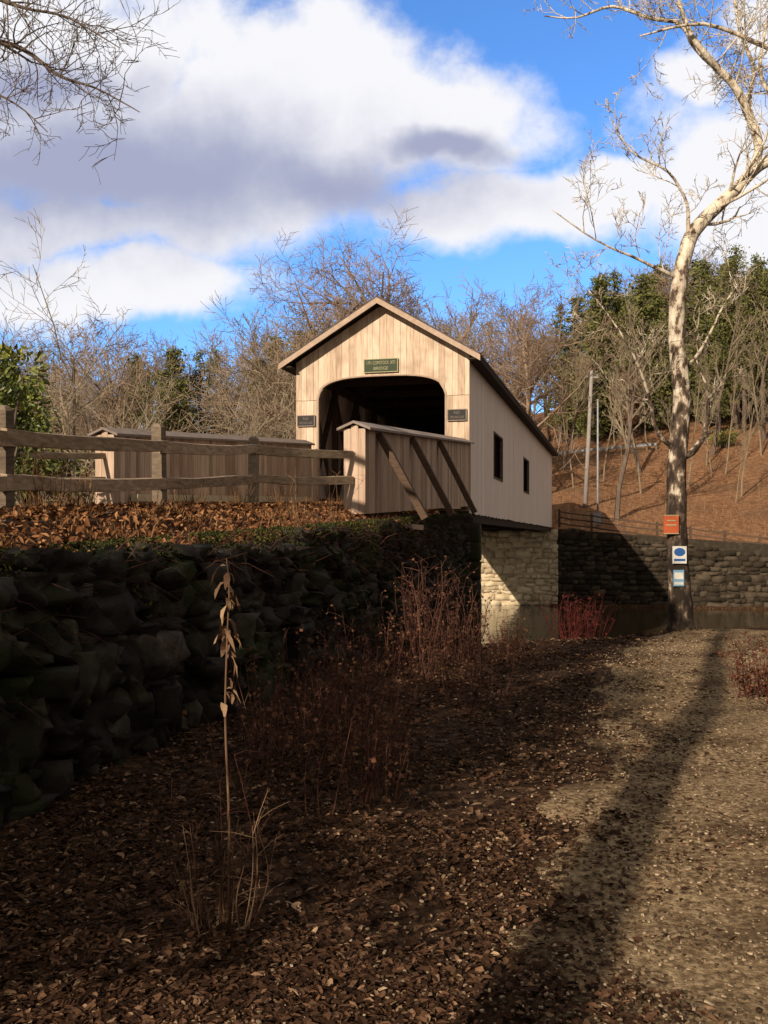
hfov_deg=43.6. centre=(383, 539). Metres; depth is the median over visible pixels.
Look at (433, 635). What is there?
russet weed
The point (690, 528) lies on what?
rail fence
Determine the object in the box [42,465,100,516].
grass clump
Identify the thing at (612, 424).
bare tree
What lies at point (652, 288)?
evergreen tree
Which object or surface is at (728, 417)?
evergreen tree
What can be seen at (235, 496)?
grass clump
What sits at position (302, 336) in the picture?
bare tree
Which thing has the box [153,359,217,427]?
bare tree
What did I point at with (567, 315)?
bare tree
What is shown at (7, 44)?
overhanging tree
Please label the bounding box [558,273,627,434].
evergreen tree
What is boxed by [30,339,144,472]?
bare tree
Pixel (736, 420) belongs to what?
evergreen tree
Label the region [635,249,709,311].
bare tree
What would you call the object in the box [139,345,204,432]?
evergreen tree
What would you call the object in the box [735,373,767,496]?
bare tree
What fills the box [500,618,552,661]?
russet weed
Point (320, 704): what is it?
russet weed
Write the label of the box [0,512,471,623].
creeper
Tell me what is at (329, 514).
dry weed
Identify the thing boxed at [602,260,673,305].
bare tree
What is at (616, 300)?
evergreen tree
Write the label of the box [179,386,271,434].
bare tree
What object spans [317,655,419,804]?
russet weed
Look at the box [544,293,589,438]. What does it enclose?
evergreen tree
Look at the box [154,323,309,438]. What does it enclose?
bare tree
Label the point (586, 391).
bare tree
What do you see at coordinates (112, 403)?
bare tree
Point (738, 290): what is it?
bare tree
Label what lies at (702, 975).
path
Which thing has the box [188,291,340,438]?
bare tree
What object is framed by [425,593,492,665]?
russet weed
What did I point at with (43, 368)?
bare tree
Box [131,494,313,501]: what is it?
kerb beam
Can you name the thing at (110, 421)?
bare tree
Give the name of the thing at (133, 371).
bare tree
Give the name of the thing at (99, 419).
evergreen tree
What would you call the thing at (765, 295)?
evergreen tree
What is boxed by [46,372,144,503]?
bare tree
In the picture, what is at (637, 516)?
hillside brush
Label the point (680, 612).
sycamore tree
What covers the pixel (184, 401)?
evergreen tree
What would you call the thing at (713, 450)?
bare tree
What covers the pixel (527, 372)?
bare tree
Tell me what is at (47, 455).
rail fence
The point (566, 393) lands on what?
evergreen tree
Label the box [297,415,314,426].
notice sign
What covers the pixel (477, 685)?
russet weed
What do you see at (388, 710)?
russet weed
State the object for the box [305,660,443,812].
russet weed
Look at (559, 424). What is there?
evergreen tree
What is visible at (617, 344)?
evergreen tree
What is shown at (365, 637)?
russet weed
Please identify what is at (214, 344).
bare tree
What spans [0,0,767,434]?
sky
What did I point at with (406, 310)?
bare tree
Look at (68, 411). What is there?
bare tree
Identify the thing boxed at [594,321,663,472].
bare tree
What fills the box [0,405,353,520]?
rail fence
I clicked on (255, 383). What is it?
evergreen tree
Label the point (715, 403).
bare tree
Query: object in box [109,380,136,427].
evergreen tree
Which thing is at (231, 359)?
bare tree
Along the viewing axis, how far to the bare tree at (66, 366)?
118.79 m
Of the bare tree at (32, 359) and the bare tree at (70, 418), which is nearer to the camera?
the bare tree at (70, 418)
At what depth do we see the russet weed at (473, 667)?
9.79 m
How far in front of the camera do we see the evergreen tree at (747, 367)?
121.58 m
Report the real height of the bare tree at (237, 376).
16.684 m
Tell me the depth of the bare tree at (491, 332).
156.63 m
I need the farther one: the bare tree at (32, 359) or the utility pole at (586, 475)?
the bare tree at (32, 359)
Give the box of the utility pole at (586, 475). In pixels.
[583,370,598,507]
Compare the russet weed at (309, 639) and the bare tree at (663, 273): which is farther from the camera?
the bare tree at (663, 273)
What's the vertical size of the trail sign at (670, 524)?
0.340 m
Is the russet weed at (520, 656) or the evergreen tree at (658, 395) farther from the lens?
the evergreen tree at (658, 395)
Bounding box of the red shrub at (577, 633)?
[538,592,621,640]
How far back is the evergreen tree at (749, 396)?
131.86 m
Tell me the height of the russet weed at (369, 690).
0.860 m
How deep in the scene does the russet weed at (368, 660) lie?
10.33 m
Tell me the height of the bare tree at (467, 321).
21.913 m
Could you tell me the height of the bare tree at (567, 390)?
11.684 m
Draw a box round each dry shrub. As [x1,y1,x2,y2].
[294,636,381,723]
[359,554,483,664]
[397,563,496,658]
[462,619,556,652]
[714,631,767,703]
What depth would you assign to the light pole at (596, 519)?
70.94 m
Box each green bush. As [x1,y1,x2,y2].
[14,410,94,506]
[708,425,738,447]
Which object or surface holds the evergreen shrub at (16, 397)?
on the ground at (656, 469)
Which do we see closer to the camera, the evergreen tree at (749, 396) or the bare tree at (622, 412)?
the bare tree at (622, 412)
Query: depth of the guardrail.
106.50 m
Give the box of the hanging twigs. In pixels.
[0,508,480,724]
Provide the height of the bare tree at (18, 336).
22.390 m
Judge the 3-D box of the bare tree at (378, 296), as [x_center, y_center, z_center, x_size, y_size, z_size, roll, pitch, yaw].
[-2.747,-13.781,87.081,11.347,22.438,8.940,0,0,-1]
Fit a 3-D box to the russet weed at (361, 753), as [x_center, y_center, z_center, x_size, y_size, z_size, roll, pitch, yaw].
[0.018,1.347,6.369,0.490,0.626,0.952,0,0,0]
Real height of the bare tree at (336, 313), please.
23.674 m
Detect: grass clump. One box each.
[14,446,70,519]
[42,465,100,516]
[168,480,206,513]
[220,484,256,505]
[263,480,294,508]
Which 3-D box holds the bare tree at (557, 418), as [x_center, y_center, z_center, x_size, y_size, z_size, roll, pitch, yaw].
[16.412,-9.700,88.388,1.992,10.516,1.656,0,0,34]
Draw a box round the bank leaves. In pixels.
[0,500,442,567]
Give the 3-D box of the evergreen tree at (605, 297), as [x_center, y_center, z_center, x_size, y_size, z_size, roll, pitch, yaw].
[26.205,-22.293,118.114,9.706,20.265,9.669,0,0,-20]
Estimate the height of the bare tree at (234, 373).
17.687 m
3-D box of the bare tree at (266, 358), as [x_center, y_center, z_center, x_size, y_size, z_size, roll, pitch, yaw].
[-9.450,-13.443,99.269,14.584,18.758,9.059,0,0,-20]
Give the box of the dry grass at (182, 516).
[0,487,445,550]
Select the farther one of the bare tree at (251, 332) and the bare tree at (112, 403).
the bare tree at (251, 332)
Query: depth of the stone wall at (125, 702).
7.56 m
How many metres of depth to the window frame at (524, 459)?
51.59 m
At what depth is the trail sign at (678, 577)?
17.16 m
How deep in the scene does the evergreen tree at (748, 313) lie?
130.52 m
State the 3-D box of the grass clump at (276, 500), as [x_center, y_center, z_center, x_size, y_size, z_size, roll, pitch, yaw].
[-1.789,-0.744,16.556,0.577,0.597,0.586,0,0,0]
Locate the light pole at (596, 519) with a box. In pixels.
[593,399,600,527]
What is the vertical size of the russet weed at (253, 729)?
0.880 m
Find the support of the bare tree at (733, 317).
on the ground at (656, 469)
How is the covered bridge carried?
on the bridge abutment
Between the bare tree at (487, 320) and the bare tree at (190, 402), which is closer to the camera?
the bare tree at (190, 402)
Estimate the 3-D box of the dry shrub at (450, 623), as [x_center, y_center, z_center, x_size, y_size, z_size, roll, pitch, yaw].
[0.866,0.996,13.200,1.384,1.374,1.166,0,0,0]
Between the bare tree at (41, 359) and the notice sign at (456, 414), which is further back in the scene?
the bare tree at (41, 359)
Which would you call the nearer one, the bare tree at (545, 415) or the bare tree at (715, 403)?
the bare tree at (715, 403)
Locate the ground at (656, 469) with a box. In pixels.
[0,401,767,1023]
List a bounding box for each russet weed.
[180,653,341,784]
[204,670,380,831]
[217,647,307,758]
[230,628,335,720]
[265,652,371,773]
[271,615,369,726]
[272,635,350,717]
[287,636,417,791]
[291,658,419,757]
[303,625,414,691]
[303,664,363,739]
[305,658,344,739]
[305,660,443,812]
[307,634,374,729]
[311,604,379,690]
[314,641,423,743]
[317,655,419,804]
[323,644,408,680]
[335,623,403,659]
[336,636,404,706]
[342,591,379,661]
[342,640,439,764]
[350,702,424,788]
[359,625,448,670]
[363,626,413,655]
[367,602,413,666]
[368,631,426,708]
[375,608,401,670]
[387,626,408,656]
[388,603,516,696]
[396,642,470,690]
[401,623,454,667]
[405,630,439,677]
[406,607,464,663]
[409,612,455,658]
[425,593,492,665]
[428,594,472,660]
[431,654,530,712]
[433,633,522,699]
[459,632,507,678]
[467,623,528,665]
[485,605,530,657]
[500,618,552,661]
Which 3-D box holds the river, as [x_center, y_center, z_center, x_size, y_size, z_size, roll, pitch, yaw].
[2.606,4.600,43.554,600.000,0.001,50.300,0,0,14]
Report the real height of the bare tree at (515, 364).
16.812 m
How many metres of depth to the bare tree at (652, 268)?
140.76 m
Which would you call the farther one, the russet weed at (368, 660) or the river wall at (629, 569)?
the river wall at (629, 569)
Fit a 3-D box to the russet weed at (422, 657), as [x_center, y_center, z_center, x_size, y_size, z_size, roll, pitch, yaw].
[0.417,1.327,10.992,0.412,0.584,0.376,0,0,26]
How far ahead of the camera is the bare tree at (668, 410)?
104.64 m
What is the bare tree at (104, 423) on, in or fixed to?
on the ground at (656, 469)
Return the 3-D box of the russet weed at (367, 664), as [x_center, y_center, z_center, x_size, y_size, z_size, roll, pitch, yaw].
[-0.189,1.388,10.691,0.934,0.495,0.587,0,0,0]
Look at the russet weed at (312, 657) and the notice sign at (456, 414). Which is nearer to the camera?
the russet weed at (312, 657)
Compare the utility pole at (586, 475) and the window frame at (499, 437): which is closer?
the window frame at (499, 437)
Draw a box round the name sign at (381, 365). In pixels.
[364,358,397,372]
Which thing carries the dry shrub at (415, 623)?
on the ground at (656, 469)
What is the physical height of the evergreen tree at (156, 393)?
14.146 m
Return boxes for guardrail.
[558,442,656,458]
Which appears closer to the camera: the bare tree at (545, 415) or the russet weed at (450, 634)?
the russet weed at (450, 634)
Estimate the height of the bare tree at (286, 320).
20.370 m
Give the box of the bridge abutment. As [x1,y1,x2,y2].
[480,529,558,605]
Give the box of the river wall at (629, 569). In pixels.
[558,528,767,606]
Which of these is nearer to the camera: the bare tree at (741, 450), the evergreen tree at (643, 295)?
the bare tree at (741, 450)
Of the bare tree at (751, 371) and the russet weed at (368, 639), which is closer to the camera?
the russet weed at (368, 639)
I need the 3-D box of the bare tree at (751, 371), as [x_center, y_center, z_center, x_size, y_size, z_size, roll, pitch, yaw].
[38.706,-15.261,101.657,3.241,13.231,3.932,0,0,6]
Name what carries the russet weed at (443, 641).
on the ground at (656, 469)
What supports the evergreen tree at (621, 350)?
on the ground at (656, 469)
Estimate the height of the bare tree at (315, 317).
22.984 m
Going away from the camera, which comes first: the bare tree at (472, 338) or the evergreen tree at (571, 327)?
the bare tree at (472, 338)
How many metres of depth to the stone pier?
31.09 m
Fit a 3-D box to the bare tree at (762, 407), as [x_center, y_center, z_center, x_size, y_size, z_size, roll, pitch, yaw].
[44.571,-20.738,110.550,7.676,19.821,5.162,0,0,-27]
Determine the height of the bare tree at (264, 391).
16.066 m
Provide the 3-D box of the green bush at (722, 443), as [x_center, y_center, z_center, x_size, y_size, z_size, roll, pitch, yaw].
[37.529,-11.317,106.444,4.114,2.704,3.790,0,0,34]
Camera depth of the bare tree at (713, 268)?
119.46 m
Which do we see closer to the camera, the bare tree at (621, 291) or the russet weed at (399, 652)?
the russet weed at (399, 652)
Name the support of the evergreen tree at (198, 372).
on the ground at (656, 469)
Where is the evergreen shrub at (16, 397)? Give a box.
[0,341,57,464]
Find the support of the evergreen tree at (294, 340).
on the ground at (656, 469)
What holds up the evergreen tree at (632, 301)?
on the ground at (656, 469)
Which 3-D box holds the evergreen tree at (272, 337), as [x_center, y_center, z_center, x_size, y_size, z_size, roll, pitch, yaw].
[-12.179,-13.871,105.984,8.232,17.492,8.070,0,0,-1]
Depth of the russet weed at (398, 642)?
13.31 m
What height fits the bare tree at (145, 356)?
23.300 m
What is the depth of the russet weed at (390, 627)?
12.54 m
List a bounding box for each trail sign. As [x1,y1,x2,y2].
[663,515,678,533]
[672,546,686,563]
[673,570,683,585]
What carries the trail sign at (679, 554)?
attached to the sycamore tree at (680, 612)
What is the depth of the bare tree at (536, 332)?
96.45 m
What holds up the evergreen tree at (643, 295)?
on the ground at (656, 469)
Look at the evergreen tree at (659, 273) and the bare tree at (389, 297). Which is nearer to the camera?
the bare tree at (389, 297)
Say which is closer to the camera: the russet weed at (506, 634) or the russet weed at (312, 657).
the russet weed at (312, 657)
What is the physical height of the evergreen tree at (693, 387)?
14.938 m
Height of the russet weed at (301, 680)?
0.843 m
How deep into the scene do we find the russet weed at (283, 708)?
7.15 m
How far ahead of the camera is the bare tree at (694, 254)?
155.51 m
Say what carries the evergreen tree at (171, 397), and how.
on the ground at (656, 469)
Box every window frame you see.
[494,431,502,481]
[523,456,528,493]
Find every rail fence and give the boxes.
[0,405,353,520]
[19,451,105,478]
[558,509,767,543]
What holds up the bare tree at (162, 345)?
on the ground at (656, 469)
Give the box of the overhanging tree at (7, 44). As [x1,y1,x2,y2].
[0,0,180,184]
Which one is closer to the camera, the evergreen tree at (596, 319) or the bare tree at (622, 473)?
the bare tree at (622, 473)
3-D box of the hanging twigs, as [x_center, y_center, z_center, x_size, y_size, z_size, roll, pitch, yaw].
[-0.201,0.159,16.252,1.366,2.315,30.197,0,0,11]
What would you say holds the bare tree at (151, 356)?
on the ground at (656, 469)
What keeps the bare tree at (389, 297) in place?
on the ground at (656, 469)
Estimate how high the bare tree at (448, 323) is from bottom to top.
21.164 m
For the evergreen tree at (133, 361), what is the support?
on the ground at (656, 469)
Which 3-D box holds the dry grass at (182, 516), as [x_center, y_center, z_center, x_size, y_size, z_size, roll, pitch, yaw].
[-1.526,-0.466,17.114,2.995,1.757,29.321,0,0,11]
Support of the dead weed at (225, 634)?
on the ground at (656, 469)
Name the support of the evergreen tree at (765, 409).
on the ground at (656, 469)
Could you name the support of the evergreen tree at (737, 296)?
on the ground at (656, 469)
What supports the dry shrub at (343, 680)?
on the ground at (656, 469)
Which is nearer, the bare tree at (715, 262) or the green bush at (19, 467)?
the green bush at (19, 467)
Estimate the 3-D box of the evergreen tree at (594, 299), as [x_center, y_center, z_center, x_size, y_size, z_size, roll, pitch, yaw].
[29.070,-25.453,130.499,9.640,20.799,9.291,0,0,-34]
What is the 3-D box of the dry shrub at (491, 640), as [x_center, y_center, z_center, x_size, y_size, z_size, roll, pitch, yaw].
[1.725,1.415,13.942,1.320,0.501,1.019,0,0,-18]
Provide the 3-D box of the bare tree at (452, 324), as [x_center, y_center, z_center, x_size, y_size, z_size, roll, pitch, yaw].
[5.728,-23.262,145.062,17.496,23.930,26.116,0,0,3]
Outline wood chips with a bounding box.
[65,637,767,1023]
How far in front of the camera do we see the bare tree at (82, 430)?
80.66 m
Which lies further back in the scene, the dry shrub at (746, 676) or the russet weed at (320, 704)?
the dry shrub at (746, 676)
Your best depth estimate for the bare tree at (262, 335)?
172.48 m
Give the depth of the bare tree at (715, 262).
126.19 m
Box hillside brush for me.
[552,413,767,541]
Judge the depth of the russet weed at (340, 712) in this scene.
6.51 m
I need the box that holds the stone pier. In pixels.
[466,524,481,646]
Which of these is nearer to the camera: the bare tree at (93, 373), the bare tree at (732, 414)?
the bare tree at (732, 414)
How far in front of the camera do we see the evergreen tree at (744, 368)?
112.96 m
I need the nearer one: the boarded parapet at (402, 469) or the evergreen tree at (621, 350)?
the boarded parapet at (402, 469)
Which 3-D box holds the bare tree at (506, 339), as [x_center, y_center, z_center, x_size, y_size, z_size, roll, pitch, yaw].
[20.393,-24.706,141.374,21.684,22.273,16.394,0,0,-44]
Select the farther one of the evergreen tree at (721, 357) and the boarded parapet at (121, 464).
the evergreen tree at (721, 357)
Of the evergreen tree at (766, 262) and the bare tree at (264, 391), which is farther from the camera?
the evergreen tree at (766, 262)
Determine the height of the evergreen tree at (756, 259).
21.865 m
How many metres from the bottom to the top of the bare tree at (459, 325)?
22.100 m
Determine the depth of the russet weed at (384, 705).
7.33 m
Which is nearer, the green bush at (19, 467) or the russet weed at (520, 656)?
the russet weed at (520, 656)
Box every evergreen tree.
[20,367,71,505]
[80,391,108,493]
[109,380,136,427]
[120,352,155,428]
[124,400,143,427]
[126,369,163,427]
[136,371,169,428]
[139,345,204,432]
[150,353,199,432]
[177,376,197,430]
[179,350,224,433]
[194,347,235,434]
[241,358,274,435]
[244,336,290,428]
[286,329,304,375]
[531,303,580,443]
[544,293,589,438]
[552,342,574,433]
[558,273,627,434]
[560,275,625,436]
[565,312,625,438]
[567,322,613,442]
[573,277,610,403]
[603,293,655,428]
[604,272,671,432]
[604,297,632,428]
[606,270,631,430]
[613,318,631,427]
[626,293,694,428]
[637,273,659,329]
[650,261,672,404]
[650,292,691,415]
[660,315,671,426]
[665,258,742,426]
[669,257,730,420]
[686,277,732,404]
[690,315,730,422]
[691,296,743,432]
[691,307,729,423]
[699,243,767,429]
[711,261,750,415]
[715,255,766,417]
[722,282,749,420]
[724,295,767,431]
[733,298,766,422]
[739,252,767,422]
[739,271,767,412]
[745,268,767,380]
[749,259,767,408]
[750,288,767,382]
[750,305,767,411]
[754,270,767,410]
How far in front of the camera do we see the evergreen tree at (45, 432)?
93.03 m
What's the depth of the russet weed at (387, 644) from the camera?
11.55 m
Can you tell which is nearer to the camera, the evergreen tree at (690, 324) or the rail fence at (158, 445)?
the rail fence at (158, 445)
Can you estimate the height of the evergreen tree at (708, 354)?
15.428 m
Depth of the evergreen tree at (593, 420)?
113.23 m
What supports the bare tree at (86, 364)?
on the ground at (656, 469)
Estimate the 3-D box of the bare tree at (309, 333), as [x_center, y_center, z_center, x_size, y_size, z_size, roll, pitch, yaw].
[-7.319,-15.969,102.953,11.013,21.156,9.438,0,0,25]
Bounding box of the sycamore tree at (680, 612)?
[524,0,767,632]
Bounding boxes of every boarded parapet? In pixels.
[88,427,314,506]
[336,420,477,529]
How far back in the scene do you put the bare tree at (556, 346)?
91.89 m
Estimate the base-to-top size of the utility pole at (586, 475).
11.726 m
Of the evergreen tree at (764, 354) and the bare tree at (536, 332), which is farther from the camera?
the evergreen tree at (764, 354)
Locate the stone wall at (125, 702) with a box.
[0,511,473,826]
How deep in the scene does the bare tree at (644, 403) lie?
107.65 m
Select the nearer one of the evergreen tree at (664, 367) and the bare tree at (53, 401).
the bare tree at (53, 401)
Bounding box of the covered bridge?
[278,296,558,530]
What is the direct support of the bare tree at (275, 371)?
on the ground at (656, 469)
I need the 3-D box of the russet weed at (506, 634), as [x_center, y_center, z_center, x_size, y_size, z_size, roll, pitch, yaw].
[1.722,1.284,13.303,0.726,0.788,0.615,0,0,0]
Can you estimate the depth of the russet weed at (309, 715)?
6.76 m
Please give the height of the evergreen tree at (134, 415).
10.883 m
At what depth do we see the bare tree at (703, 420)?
96.00 m
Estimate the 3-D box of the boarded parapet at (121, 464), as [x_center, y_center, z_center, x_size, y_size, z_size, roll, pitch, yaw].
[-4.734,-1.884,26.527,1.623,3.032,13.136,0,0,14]
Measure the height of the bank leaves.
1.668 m
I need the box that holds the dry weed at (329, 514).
[284,464,365,540]
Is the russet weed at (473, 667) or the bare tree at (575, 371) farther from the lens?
the bare tree at (575, 371)
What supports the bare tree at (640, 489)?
on the ground at (656, 469)
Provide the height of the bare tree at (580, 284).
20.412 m
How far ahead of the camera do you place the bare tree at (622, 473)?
74.73 m
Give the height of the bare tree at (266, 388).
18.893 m
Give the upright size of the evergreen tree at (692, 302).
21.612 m
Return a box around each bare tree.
[0,209,198,505]
[0,309,91,399]
[1,307,201,507]
[5,337,67,385]
[10,359,94,502]
[18,331,68,504]
[18,332,90,452]
[19,361,154,476]
[23,335,103,463]
[27,344,156,460]
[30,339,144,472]
[42,339,82,393]
[45,304,203,465]
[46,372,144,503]
[49,339,123,397]
[56,345,153,418]
[61,323,308,505]
[64,344,209,476]
[93,331,148,501]
[94,331,206,428]
[119,334,163,396]
[120,327,239,407]
[149,319,278,432]
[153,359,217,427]
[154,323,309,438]
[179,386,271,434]
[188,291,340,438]
[195,248,422,436]
[202,316,334,437]
[206,332,250,392]
[212,361,250,405]
[221,346,294,437]
[226,336,284,416]
[230,312,300,426]
[230,317,283,381]
[233,302,275,380]
[234,284,359,404]
[236,323,315,419]
[249,203,527,376]
[250,305,339,389]
[266,297,330,437]
[279,288,427,405]
[279,306,347,352]
[296,269,411,347]
[413,289,507,361]
[417,287,513,386]
[434,306,477,346]
[435,305,469,337]
[437,302,461,339]
[440,296,628,469]
[444,306,486,343]
[454,327,494,345]
[458,302,525,387]
[467,295,500,367]
[468,279,564,398]
[470,269,626,435]
[484,303,578,391]
[489,283,572,421]
[489,319,578,430]
[490,332,549,407]
[510,326,557,441]
[513,333,583,419]
[539,273,622,359]
[545,276,647,328]
[550,384,573,488]
[559,356,573,438]
[562,332,606,470]
[566,266,747,429]
[570,340,598,449]
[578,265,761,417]
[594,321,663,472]
[597,289,704,520]
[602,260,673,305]
[603,367,624,481]
[605,282,629,321]
[609,349,641,493]
[609,357,621,445]
[615,398,625,467]
[620,254,672,291]
[633,241,718,290]
[634,338,649,450]
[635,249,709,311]
[647,253,767,422]
[655,393,672,431]
[662,236,764,417]
[666,257,766,416]
[687,345,713,486]
[693,248,757,417]
[693,394,711,476]
[700,362,723,464]
[706,276,767,454]
[725,355,749,473]
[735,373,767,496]
[735,418,751,502]
[738,334,766,455]
[741,300,767,439]
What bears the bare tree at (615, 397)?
on the ground at (656, 469)
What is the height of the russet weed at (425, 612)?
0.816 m
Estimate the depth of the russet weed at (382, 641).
13.33 m
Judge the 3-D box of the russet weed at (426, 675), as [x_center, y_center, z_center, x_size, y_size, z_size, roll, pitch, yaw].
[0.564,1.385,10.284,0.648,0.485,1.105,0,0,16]
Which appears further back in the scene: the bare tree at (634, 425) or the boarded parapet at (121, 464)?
the bare tree at (634, 425)
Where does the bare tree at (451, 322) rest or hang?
on the ground at (656, 469)
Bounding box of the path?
[506,629,767,1023]
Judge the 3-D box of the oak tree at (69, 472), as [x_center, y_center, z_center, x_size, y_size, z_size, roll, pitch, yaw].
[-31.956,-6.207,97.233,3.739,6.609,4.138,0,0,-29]
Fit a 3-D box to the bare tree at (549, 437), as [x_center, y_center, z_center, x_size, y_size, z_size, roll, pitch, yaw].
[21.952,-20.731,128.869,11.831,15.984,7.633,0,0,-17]
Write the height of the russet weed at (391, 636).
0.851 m
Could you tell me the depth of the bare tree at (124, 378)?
96.77 m
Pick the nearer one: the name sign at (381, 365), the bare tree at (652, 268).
the name sign at (381, 365)
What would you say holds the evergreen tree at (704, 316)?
on the ground at (656, 469)
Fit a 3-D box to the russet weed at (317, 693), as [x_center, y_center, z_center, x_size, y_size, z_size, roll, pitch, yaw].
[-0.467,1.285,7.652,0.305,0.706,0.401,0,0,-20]
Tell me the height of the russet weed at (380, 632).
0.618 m
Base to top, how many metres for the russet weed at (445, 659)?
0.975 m
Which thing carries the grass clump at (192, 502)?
on the ground at (656, 469)
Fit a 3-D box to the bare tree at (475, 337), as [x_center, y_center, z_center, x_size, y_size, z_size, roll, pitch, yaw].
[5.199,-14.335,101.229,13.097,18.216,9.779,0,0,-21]
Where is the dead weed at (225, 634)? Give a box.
[157,558,289,946]
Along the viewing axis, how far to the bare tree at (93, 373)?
113.48 m
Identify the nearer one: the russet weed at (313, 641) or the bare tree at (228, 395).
the russet weed at (313, 641)
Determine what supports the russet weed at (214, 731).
on the ground at (656, 469)
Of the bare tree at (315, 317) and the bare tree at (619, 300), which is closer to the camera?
the bare tree at (315, 317)
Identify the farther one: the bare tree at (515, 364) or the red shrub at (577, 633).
the bare tree at (515, 364)
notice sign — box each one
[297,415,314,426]
[447,409,466,420]
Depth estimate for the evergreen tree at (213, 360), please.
101.46 m
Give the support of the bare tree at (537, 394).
on the ground at (656, 469)
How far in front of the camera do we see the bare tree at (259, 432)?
74.58 m
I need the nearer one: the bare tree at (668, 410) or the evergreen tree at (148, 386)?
the evergreen tree at (148, 386)
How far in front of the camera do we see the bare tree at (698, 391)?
90.86 m
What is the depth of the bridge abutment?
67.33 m
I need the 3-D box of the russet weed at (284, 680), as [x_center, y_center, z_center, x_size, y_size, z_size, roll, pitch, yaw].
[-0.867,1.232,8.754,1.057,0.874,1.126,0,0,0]
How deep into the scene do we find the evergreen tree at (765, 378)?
115.93 m
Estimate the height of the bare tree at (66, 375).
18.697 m
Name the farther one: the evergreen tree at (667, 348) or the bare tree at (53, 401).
the evergreen tree at (667, 348)
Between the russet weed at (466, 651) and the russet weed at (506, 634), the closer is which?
the russet weed at (466, 651)
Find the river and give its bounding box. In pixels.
[481,605,767,645]

